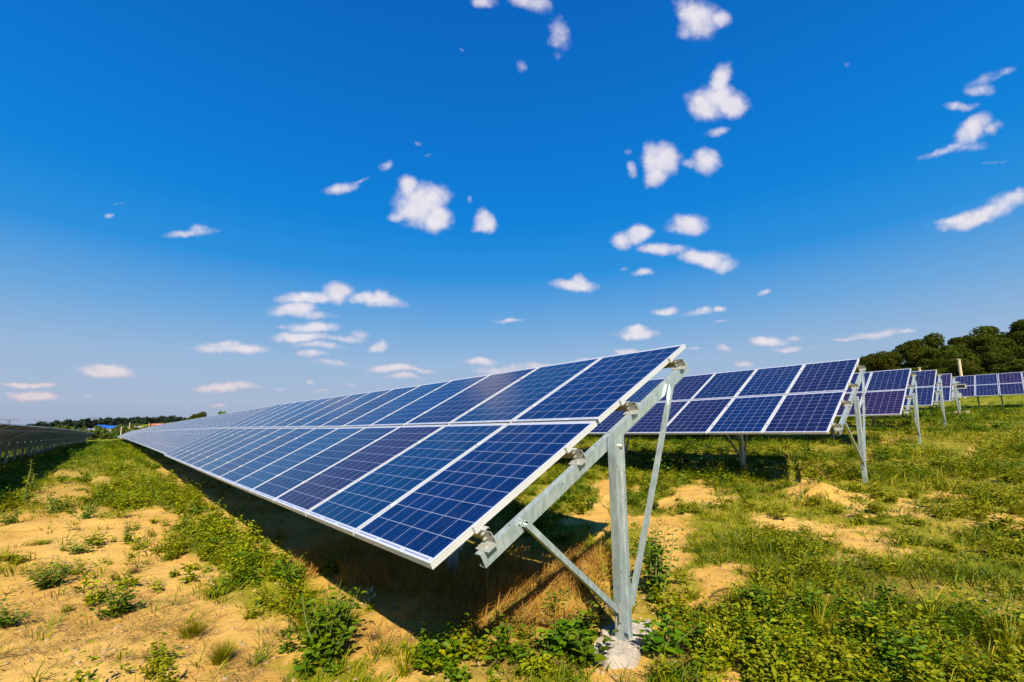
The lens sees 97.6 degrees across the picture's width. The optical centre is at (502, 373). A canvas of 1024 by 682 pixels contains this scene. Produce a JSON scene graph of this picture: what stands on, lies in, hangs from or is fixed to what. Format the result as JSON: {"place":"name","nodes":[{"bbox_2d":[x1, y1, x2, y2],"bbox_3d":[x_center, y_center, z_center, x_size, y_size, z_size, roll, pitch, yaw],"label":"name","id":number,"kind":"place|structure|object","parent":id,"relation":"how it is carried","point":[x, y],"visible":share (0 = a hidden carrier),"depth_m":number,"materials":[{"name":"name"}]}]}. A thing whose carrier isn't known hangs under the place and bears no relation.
{"place":"outdoors","nodes":[
{"label":"outdoors","id":0,"kind":"place"},
{"bbox_2d":[0,465,1018,681],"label":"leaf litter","id":1,"kind":"object","parent":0,"point":[411,595],"visible":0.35,"depth_m":3.95,"materials":[{"name":"brown plant"}]},
{"bbox_2d":[0,395,1023,681],"bbox_3d":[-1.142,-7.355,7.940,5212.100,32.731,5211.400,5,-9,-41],"label":"ground","id":2,"kind":"structure","parent":0,"point":[854,537],"depth_m":4.72,"materials":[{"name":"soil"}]},
{"bbox_2d":[0,508,21,524],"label":"weed","id":3,"kind":"object","parent":2,"relation":"on","point":[9,520],"visible":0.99,"depth_m":8.00,"materials":[{"name":"green plant"}]},
{"bbox_2d":[0,598,32,627],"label":"weed","id":4,"kind":"object","parent":2,"relation":"on","point":[6,621],"visible":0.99,"depth_m":3.74,"materials":[{"name":"green plant"}]},
{"bbox_2d":[0,423,43,464],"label":"solar table","id":5,"kind":"object","parent":2,"relation":"on","point":[9,432],"visible":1,"depth_m":20.41,"materials":[{"name":"metal"}]},
{"bbox_2d":[20,460,37,504],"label":"weed","id":6,"kind":"object","parent":2,"relation":"on","point":[28,484],"visible":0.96,"depth_m":9.74,"materials":[{"name":"green plant"}]},
{"bbox_2d":[0,427,60,463],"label":"solar table","id":7,"kind":"object","parent":2,"relation":"on","point":[41,433],"visible":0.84,"depth_m":27.05,"materials":[{"name":"metal"}]},
{"bbox_2d":[4,429,71,455],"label":"solar table","id":8,"kind":"object","parent":2,"relation":"on","point":[61,432],"visible":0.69,"depth_m":35.94,"materials":[{"name":"metal"}]},
{"bbox_2d":[19,537,59,545],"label":"grass tuft","id":9,"kind":"object","parent":2,"relation":"on","point":[34,544],"visible":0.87,"depth_m":6.57,"materials":[{"name":"yellow plant"}]},
{"bbox_2d":[20,557,79,589],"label":"weed","id":10,"kind":"object","parent":2,"relation":"on","point":[45,582],"visible":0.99,"depth_m":4.66,"materials":[{"name":"green plant"}]},
{"bbox_2d":[33,430,77,450],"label":"solar table","id":11,"kind":"object","parent":2,"relation":"on","point":[70,433],"visible":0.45,"depth_m":45.13,"materials":[{"name":"metal"}]},
{"bbox_2d":[41,495,71,513],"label":"weed","id":12,"kind":"object","parent":2,"relation":"on","point":[52,508],"visible":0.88,"depth_m":8.94,"materials":[{"name":"green plant"}]},
{"bbox_2d":[52,431,83,447],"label":"solar table","id":13,"kind":"object","parent":2,"relation":"on","point":[74,435],"visible":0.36,"depth_m":54.61,"materials":[{"name":"metal"}]},
{"bbox_2d":[61,425,75,429],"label":"bush","id":14,"kind":"object","parent":2,"relation":"on","point":[67,427],"visible":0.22,"depth_m":257.31,"materials":[{"name":"green plant"}]},
{"bbox_2d":[51,554,92,575],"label":"weed","id":15,"kind":"object","parent":2,"relation":"on","point":[76,569],"visible":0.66,"depth_m":5.18,"materials":[{"name":"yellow plant"}]},
{"bbox_2d":[62,432,86,444],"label":"solar table","id":16,"kind":"object","parent":2,"relation":"on","point":[79,435],"visible":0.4,"depth_m":64.00,"materials":[{"name":"metal"}]},
{"bbox_2d":[60,536,98,552],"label":"weed","id":17,"kind":"object","parent":2,"relation":"on","point":[82,549],"visible":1,"depth_m":5.98,"materials":[{"name":"green plant"}]},
{"bbox_2d":[69,432,89,443],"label":"solar table","id":18,"kind":"object","parent":2,"relation":"on","point":[75,442],"visible":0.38,"depth_m":73.18,"materials":[{"name":"metal"}]},
{"bbox_2d":[77,426,88,431],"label":"bush","id":19,"kind":"object","parent":2,"relation":"on","point":[83,429],"visible":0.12,"depth_m":217.23,"materials":[{"name":"green plant"}]},
{"bbox_2d":[70,496,108,519],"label":"weed","id":20,"kind":"object","parent":2,"relation":"on","point":[86,515],"visible":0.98,"depth_m":8.24,"materials":[{"name":"green plant"}]},
{"bbox_2d":[86,430,97,439],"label":"bush","id":21,"kind":"object","parent":2,"relation":"on","point":[93,437],"visible":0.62,"depth_m":190.30,"materials":[{"name":"green plant"}]},
{"bbox_2d":[94,425,109,437],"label":"bush","id":22,"kind":"object","parent":2,"relation":"on","point":[97,429],"visible":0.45,"depth_m":307.70,"materials":[{"name":"green plant"}]},
{"bbox_2d":[99,429,109,438],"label":"bush","id":23,"kind":"object","parent":2,"relation":"on","point":[104,433],"visible":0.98,"depth_m":159.42,"materials":[{"name":"green plant"}]},
{"bbox_2d":[26,415,186,429],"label":"woods","id":24,"kind":"object","parent":2,"relation":"on","point":[89,423],"visible":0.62,"depth_m":648.58,"materials":[{"name":"green plant"}]},
{"bbox_2d":[110,428,119,438],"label":"bush","id":25,"kind":"object","parent":2,"relation":"on","point":[115,433],"visible":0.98,"depth_m":153.90,"materials":[{"name":"green plant"}]},
{"bbox_2d":[88,583,148,618],"bbox_3d":[-3.381,2.007,3.952,0.403,0.288,0.250,1,-7,-15],"label":"weed","id":26,"kind":"object","parent":2,"relation":"on","point":[118,608],"visible":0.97,"depth_m":3.94,"materials":[{"name":"green plant"}]},
{"bbox_2d":[114,424,127,438],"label":"bush","id":27,"kind":"object","parent":2,"relation":"on","point":[118,427],"visible":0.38,"depth_m":287.25,"materials":[{"name":"green plant"}]},
{"bbox_2d":[122,517,140,542],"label":"weed","id":28,"kind":"object","parent":2,"relation":"on","point":[127,530],"visible":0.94,"depth_m":6.50,"materials":[{"name":"green plant"}]},
{"bbox_2d":[124,562,143,573],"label":"grass tuft","id":29,"kind":"object","parent":2,"relation":"on","point":[135,571],"visible":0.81,"depth_m":5.10,"materials":[{"name":"yellow plant"}]},
{"bbox_2d":[130,537,150,548],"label":"weed","id":30,"kind":"object","parent":2,"relation":"on","point":[144,542],"visible":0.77,"depth_m":6.25,"materials":[{"name":"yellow plant"}]},
{"bbox_2d":[123,425,157,438],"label":"solar table","id":31,"kind":"object","parent":2,"relation":"on","point":[139,432],"visible":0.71,"depth_m":54.52,"materials":[{"name":"glass"}]},
{"bbox_2d":[126,423,168,446],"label":"solar table","id":32,"kind":"object","parent":2,"relation":"on","point":[145,431],"visible":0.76,"depth_m":45.48,"materials":[{"name":"metal"}]},
{"bbox_2d":[129,420,185,441],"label":"solar table","id":33,"kind":"object","parent":2,"relation":"on","point":[134,439],"visible":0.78,"depth_m":36.09,"materials":[{"name":"glass"}]},
{"bbox_2d":[149,516,167,523],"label":"grass tuft","id":34,"kind":"object","parent":2,"relation":"on","point":[154,521],"visible":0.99,"depth_m":7.75,"materials":[{"name":"yellow plant"}]},
{"bbox_2d":[138,643,185,669],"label":"weed","id":35,"kind":"object","parent":2,"relation":"on","point":[168,655],"visible":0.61,"depth_m":3.04,"materials":[{"name":"green plant"}]},
{"bbox_2d":[135,415,214,454],"bbox_3d":[-20.559,4.089,27.678,2.985,2.676,12.290,5,-9,-41],"label":"solar table","id":36,"kind":"object","parent":2,"relation":"on","point":[164,432],"visible":0.79,"depth_m":26.64,"materials":[{"name":"metal"}]},
{"bbox_2d":[70,441,291,606],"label":"fringe weeds","id":37,"kind":"object","parent":2,"relation":"on","point":[91,598],"visible":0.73,"depth_m":6.46,"materials":[{"name":"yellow plant"}]},
{"bbox_2d":[173,609,211,639],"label":"grass tuft","id":38,"kind":"object","parent":2,"relation":"on","point":[193,630],"visible":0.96,"depth_m":3.47,"materials":[{"name":"green plant"}]},
{"bbox_2d":[186,561,203,569],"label":"weed","id":39,"kind":"object","parent":2,"relation":"on","point":[197,566],"visible":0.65,"depth_m":5.17,"materials":[{"name":"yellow plant"}]},
{"bbox_2d":[194,411,206,418],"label":"tree","id":40,"kind":"object","parent":2,"relation":"on","point":[200,414],"visible":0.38,"depth_m":213.90,"materials":[{"name":"green plant"}]},
{"bbox_2d":[144,405,274,453],"bbox_3d":[-12.570,2.876,18.535,2.985,2.676,12.290,5,-9,-41],"label":"solar table","id":41,"kind":"object","parent":2,"relation":"on","point":[185,436],"visible":0.77,"depth_m":17.28,"materials":[{"name":"glass"}]},
{"bbox_2d":[199,635,246,665],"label":"grass tuft","id":42,"kind":"object","parent":2,"relation":"on","point":[217,659],"visible":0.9,"depth_m":3.04,"materials":[{"name":"green plant"}]},
{"bbox_2d":[276,552,307,588],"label":"weed","id":43,"kind":"object","parent":2,"relation":"on","point":[297,573],"visible":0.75,"depth_m":4.47,"materials":[{"name":"green plant"}]},
{"bbox_2d":[164,385,420,530],"bbox_3d":[-5.600,1.853,10.528,2.985,2.676,9.240,6,-9,-41],"label":"solar table","id":44,"kind":"object","parent":2,"relation":"on","point":[235,452],"visible":0.85,"depth_m":8.99,"materials":[{"name":"glass"}]},
{"bbox_2d":[289,603,329,631],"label":"grass tuft","id":45,"kind":"object","parent":2,"relation":"on","point":[303,619],"visible":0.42,"depth_m":3.48,"materials":[{"name":"green plant"}]},
{"bbox_2d":[286,587,366,665],"bbox_3d":[-1.228,1.734,3.100,0.509,0.496,0.406,0,-7,-5],"label":"weed","id":46,"kind":"object","parent":2,"relation":"on","point":[328,632],"visible":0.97,"depth_m":3.07,"materials":[{"name":"green plant"}]},
{"bbox_2d":[317,547,353,575],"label":"weed","id":47,"kind":"object","parent":2,"relation":"on","point":[328,568],"visible":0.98,"depth_m":4.80,"materials":[{"name":"green plant"}]},
{"bbox_2d":[325,594,358,635],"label":"weed","id":48,"kind":"object","parent":2,"relation":"on","point":[345,619],"visible":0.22,"depth_m":3.45,"materials":[{"name":"green plant"}]},
{"bbox_2d":[362,587,376,603],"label":"weed","id":49,"kind":"object","parent":2,"relation":"on","point":[369,599],"visible":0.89,"depth_m":4.01,"materials":[{"name":"green plant"}]},
{"bbox_2d":[364,624,382,641],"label":"grass tuft","id":50,"kind":"object","parent":2,"relation":"on","point":[373,636],"visible":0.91,"depth_m":3.33,"materials":[{"name":"plant"}]},
{"bbox_2d":[387,581,400,589],"bbox_3d":[-1.072,2.114,4.457,0.147,0.094,0.130,0,-7,-7],"label":"stone","id":51,"kind":"object","parent":2,"relation":"on","point":[395,584],"visible":0.56,"depth_m":4.42,"materials":[{"name":"grey stone"}]},
{"bbox_2d":[388,634,426,678],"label":"grass tuft","id":52,"kind":"object","parent":2,"relation":"on","point":[404,669],"visible":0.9,"depth_m":2.82,"materials":[{"name":"green plant"}]},
{"bbox_2d":[402,633,457,671],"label":"weed","id":53,"kind":"object","parent":2,"relation":"on","point":[425,665],"visible":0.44,"depth_m":2.95,"materials":[{"name":"green plant"}]},
{"bbox_2d":[274,530,642,646],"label":"dry grass","id":54,"kind":"structure","parent":2,"relation":"on","point":[529,593],"depth_m":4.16,"materials":[{"name":"plant"}]},
{"bbox_2d":[233,344,689,668],"bbox_3d":[-0.816,1.167,5.142,2.985,2.676,5.406,5,-9,-41],"label":"solar table","id":55,"kind":"object","parent":2,"relation":"on","point":[432,476],"visible":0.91,"depth_m":3.77,"materials":[{"name":"glass"}]},
{"bbox_2d":[443,622,487,658],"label":"weed","id":56,"kind":"object","parent":2,"relation":"on","point":[467,650],"visible":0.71,"depth_m":3.08,"materials":[{"name":"green plant"}]},
{"bbox_2d":[0,560,996,681],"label":"dead stalks","id":57,"kind":"object","parent":2,"relation":"on","point":[160,625],"visible":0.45,"depth_m":3.45,"materials":[{"name":"beige plant"}]},
{"bbox_2d":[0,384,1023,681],"bbox_3d":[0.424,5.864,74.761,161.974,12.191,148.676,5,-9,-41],"label":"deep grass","id":58,"kind":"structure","parent":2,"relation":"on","point":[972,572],"depth_m":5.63,"materials":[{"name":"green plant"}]},
{"bbox_2d":[0,389,1023,681],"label":"grass","id":59,"kind":"structure","parent":2,"relation":"on","point":[906,485],"depth_m":6.62,"materials":[{"name":"green plant"}]},
{"bbox_2d":[0,432,1023,681],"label":"weeds","id":60,"kind":"object","parent":2,"relation":"on","point":[832,668],"visible":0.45,"depth_m":4.49,"materials":[{"name":"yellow plant"}]},
{"bbox_2d":[521,610,589,656],"bbox_3d":[0.383,1.785,3.058,0.432,0.282,0.378,1,-7,-12],"label":"weed","id":61,"kind":"object","parent":2,"relation":"on","point":[556,645],"visible":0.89,"depth_m":3.01,"materials":[{"name":"green plant"}]},
{"bbox_2d":[574,569,598,593],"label":"grass tuft","id":62,"kind":"object","parent":2,"relation":"on","point":[583,587],"visible":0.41,"depth_m":4.09,"materials":[{"name":"brown plant"}]},
{"bbox_2d":[564,627,617,668],"bbox_3d":[0.543,1.776,2.923,0.352,0.247,0.349,5,-9,-41],"label":"weed","id":63,"kind":"object","parent":2,"relation":"on","point":[585,647],"visible":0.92,"depth_m":2.86,"materials":[{"name":"green plant"}]},
{"bbox_2d":[196,488,1023,681],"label":"leafy weeds","id":64,"kind":"object","parent":2,"relation":"on","point":[449,663],"visible":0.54,"depth_m":3.01,"materials":[{"name":"green plant"}]},
{"bbox_2d":[200,511,1023,681],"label":"creeping weeds","id":65,"kind":"object","parent":2,"relation":"on","point":[724,650],"visible":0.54,"depth_m":2.85,"materials":[{"name":"green plant"}]},
{"bbox_2d":[643,525,679,596],"bbox_3d":[1.387,1.648,3.922,0.293,0.609,0.307,-5,-9,33],"label":"weed","id":66,"kind":"object","parent":2,"relation":"on","point":[656,578],"visible":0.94,"depth_m":3.90,"materials":[{"name":"green plant"}]},
{"bbox_2d":[630,606,707,658],"bbox_3d":[1.113,1.737,3.024,0.518,0.349,0.284,0,-7,-5],"label":"weed","id":67,"kind":"object","parent":2,"relation":"on","point":[659,639],"visible":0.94,"depth_m":2.99,"materials":[{"name":"green plant"}]},
{"bbox_2d":[673,576,712,601],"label":"grass tuft","id":68,"kind":"object","parent":2,"relation":"on","point":[689,597],"visible":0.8,"depth_m":3.81,"materials":[{"name":"plant"}]},
{"bbox_2d":[708,451,717,474],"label":"weed","id":69,"kind":"object","parent":2,"relation":"on","point":[712,463],"visible":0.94,"depth_m":9.33,"materials":[{"name":"green plant"}]},
{"bbox_2d":[703,623,730,647],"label":"weed","id":70,"kind":"object","parent":2,"relation":"on","point":[713,634],"visible":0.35,"depth_m":2.97,"materials":[{"name":"green plant"}]},
{"bbox_2d":[715,445,730,471],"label":"weed","id":71,"kind":"object","parent":2,"relation":"on","point":[727,461],"visible":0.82,"depth_m":9.32,"materials":[{"name":"green plant"}]},
{"bbox_2d":[588,358,867,482],"bbox_3d":[3.950,1.310,11.435,2.985,2.676,8.312,5,-9,-41],"label":"solar table","id":72,"kind":"object","parent":2,"relation":"on","point":[801,399],"visible":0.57,"depth_m":9.52,"materials":[{"name":"glass"}]},
{"bbox_2d":[740,580,776,610],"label":"weed","id":73,"kind":"object","parent":2,"relation":"on","point":[767,599],"visible":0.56,"depth_m":3.47,"materials":[{"name":"green plant"}]},
{"bbox_2d":[795,517,823,534],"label":"weed","id":74,"kind":"object","parent":2,"relation":"on","point":[801,528],"visible":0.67,"depth_m":5.57,"materials":[{"name":"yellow plant"}]},
{"bbox_2d":[777,589,853,636],"bbox_3d":[2.181,1.674,3.164,0.480,0.301,0.513,5,-9,-41],"label":"grass tuft","id":75,"kind":"object","parent":2,"relation":"on","point":[815,622],"visible":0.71,"depth_m":3.10,"materials":[{"name":"green plant"}]},
{"bbox_2d":[735,368,921,443],"bbox_3d":[9.674,1.470,16.497,2.985,2.676,8.312,5,-9,-41],"label":"solar table","id":76,"kind":"object","parent":2,"relation":"on","point":[885,393],"visible":0.27,"depth_m":13.83,"materials":[{"name":"glass"}]},
{"bbox_2d":[858,353,874,365],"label":"tree","id":77,"kind":"object","parent":2,"relation":"on","point":[861,358],"visible":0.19,"depth_m":79.72,"materials":[{"name":"green plant"}]},
{"bbox_2d":[856,353,900,371],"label":"tree","id":78,"kind":"object","parent":2,"relation":"on","point":[881,362],"visible":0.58,"depth_m":61.99,"materials":[{"name":"green plant"}]},
{"bbox_2d":[888,352,903,366],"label":"tree","id":79,"kind":"object","parent":2,"relation":"on","point":[897,357],"visible":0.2,"depth_m":69.09,"materials":[{"name":"green plant"}]},
{"bbox_2d":[861,370,945,425],"bbox_3d":[14.141,1.482,20.241,2.985,2.676,8.312,5,-9,-41],"label":"solar table","id":80,"kind":"object","parent":2,"relation":"on","point":[926,382],"visible":0.21,"depth_m":17.44,"materials":[{"name":"glass"}]},
{"bbox_2d":[892,348,929,369],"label":"tree","id":81,"kind":"object","parent":2,"relation":"on","point":[912,356],"visible":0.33,"depth_m":59.68,"materials":[{"name":"green plant"}]},
{"bbox_2d":[889,339,938,366],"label":"tree","id":82,"kind":"object","parent":2,"relation":"on","point":[901,349],"visible":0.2,"depth_m":73.33,"materials":[{"name":"green plant"}]},
{"bbox_2d":[901,373,959,417],"bbox_3d":[19.859,1.640,25.326,2.985,2.676,8.312,5,-9,-41],"label":"solar table","id":83,"kind":"object","parent":2,"relation":"on","point":[946,383],"visible":0.21,"depth_m":22.40,"materials":[{"name":"glass"}]},
{"bbox_2d":[921,358,946,370],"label":"tree","id":84,"kind":"object","parent":2,"relation":"on","point":[937,362],"visible":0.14,"depth_m":53.92,"materials":[{"name":"green plant"}]},
{"bbox_2d":[923,332,945,348],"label":"tree","id":85,"kind":"object","parent":2,"relation":"on","point":[934,340],"visible":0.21,"depth_m":71.87,"materials":[{"name":"green plant"}]},
{"bbox_2d":[916,345,972,367],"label":"tree","id":86,"kind":"object","parent":2,"relation":"on","point":[943,352],"visible":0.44,"depth_m":56.42,"materials":[{"name":"green plant"}]},
{"bbox_2d":[879,569,1015,628],"bbox_3d":[3.053,1.598,3.158,0.694,0.346,0.698,-4,-8,27],"label":"grass tuft","id":87,"kind":"object","parent":2,"relation":"on","point":[941,600],"visible":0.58,"depth_m":3.17,"materials":[{"name":"green plant"}]},
{"bbox_2d":[933,362,984,376],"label":"tree","id":88,"kind":"object","parent":2,"relation":"on","point":[954,370],"visible":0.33,"depth_m":46.58,"materials":[{"name":"green plant"}]},
{"bbox_2d":[947,344,972,359],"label":"tree","id":89,"kind":"object","parent":2,"relation":"on","point":[960,349],"visible":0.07,"depth_m":60.93,"materials":[{"name":"green plant"}]},
{"bbox_2d":[953,382,968,412],"bbox_3d":[25.264,1.410,24.802,0.580,1.884,0.740,5,-9,-41],"label":"sensor mast","id":90,"kind":"object","parent":2,"relation":"on","point":[961,386],"visible":0.6,"depth_m":24.73,"materials":[{"name":"metal"}]},
{"bbox_2d":[957,359,965,397],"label":"concrete pole","id":91,"kind":"object","parent":2,"relation":"on","point":[959,367],"visible":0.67,"depth_m":42.37,"materials":[{"name":"beige concrete"}]},
{"bbox_2d":[947,332,986,348],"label":"tree","id":92,"kind":"object","parent":2,"relation":"on","point":[963,340],"visible":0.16,"depth_m":68.60,"materials":[{"name":"green plant"}]},
{"bbox_2d":[941,358,992,375],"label":"tree","id":93,"kind":"object","parent":2,"relation":"on","point":[948,363],"visible":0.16,"depth_m":50.90,"materials":[{"name":"green plant"}]},
{"bbox_2d":[950,374,1003,405],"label":"solar table","id":94,"kind":"object","parent":2,"relation":"on","point":[977,386],"visible":0.25,"depth_m":28.89,"materials":[{"name":"glass"}]},
{"bbox_2d":[957,344,1003,366],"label":"tree","id":95,"kind":"object","parent":2,"relation":"on","point":[971,356],"visible":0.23,"depth_m":56.60,"materials":[{"name":"green plant"}]},
{"bbox_2d":[940,596,1023,663],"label":"grass tuft","id":96,"kind":"object","parent":2,"relation":"on","point":[1010,636],"visible":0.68,"depth_m":2.71,"materials":[{"name":"green plant"}]},
{"bbox_2d":[964,334,1016,354],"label":"tree","id":97,"kind":"object","parent":2,"relation":"on","point":[977,344],"visible":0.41,"depth_m":60.63,"materials":[{"name":"green plant"}]},
{"bbox_2d":[969,325,1012,335],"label":"tree","id":98,"kind":"object","parent":2,"relation":"on","point":[988,330],"visible":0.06,"depth_m":68.25,"materials":[{"name":"green plant"}]},
{"bbox_2d":[979,348,1016,373],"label":"tree","id":99,"kind":"object","parent":2,"relation":"on","point":[1002,355],"visible":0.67,"depth_m":50.63,"materials":[{"name":"green plant"}]},
{"bbox_2d":[988,359,1023,383],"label":"tree","id":100,"kind":"object","parent":2,"relation":"on","point":[1017,366],"visible":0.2,"depth_m":42.34,"materials":[{"name":"green plant"}]},
{"bbox_2d":[992,319,1023,347],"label":"tree","id":101,"kind":"object","parent":2,"relation":"on","point":[1017,325],"visible":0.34,"depth_m":63.94,"materials":[{"name":"green plant"}]},
{"bbox_2d":[998,372,1023,395],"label":"solar table","id":102,"kind":"object","parent":2,"relation":"on","point":[1011,383],"visible":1,"depth_m":27.87,"materials":[{"name":"glass"}]},
{"bbox_2d":[1008,331,1023,352],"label":"tree","id":103,"kind":"object","parent":2,"relation":"on","point":[1019,334],"visible":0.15,"depth_m":60.64,"materials":[{"name":"green plant"}]},
{"bbox_2d":[1010,340,1023,371],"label":"tree","id":104,"kind":"object","parent":2,"relation":"on","point":[1017,353],"visible":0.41,"depth_m":51.88,"materials":[{"name":"green plant"}]},
{"bbox_2d":[0,0,1023,429],"label":"sky","id":105,"kind":"structure","parent":0,"point":[211,207],"materials":[{"name":"blue"}]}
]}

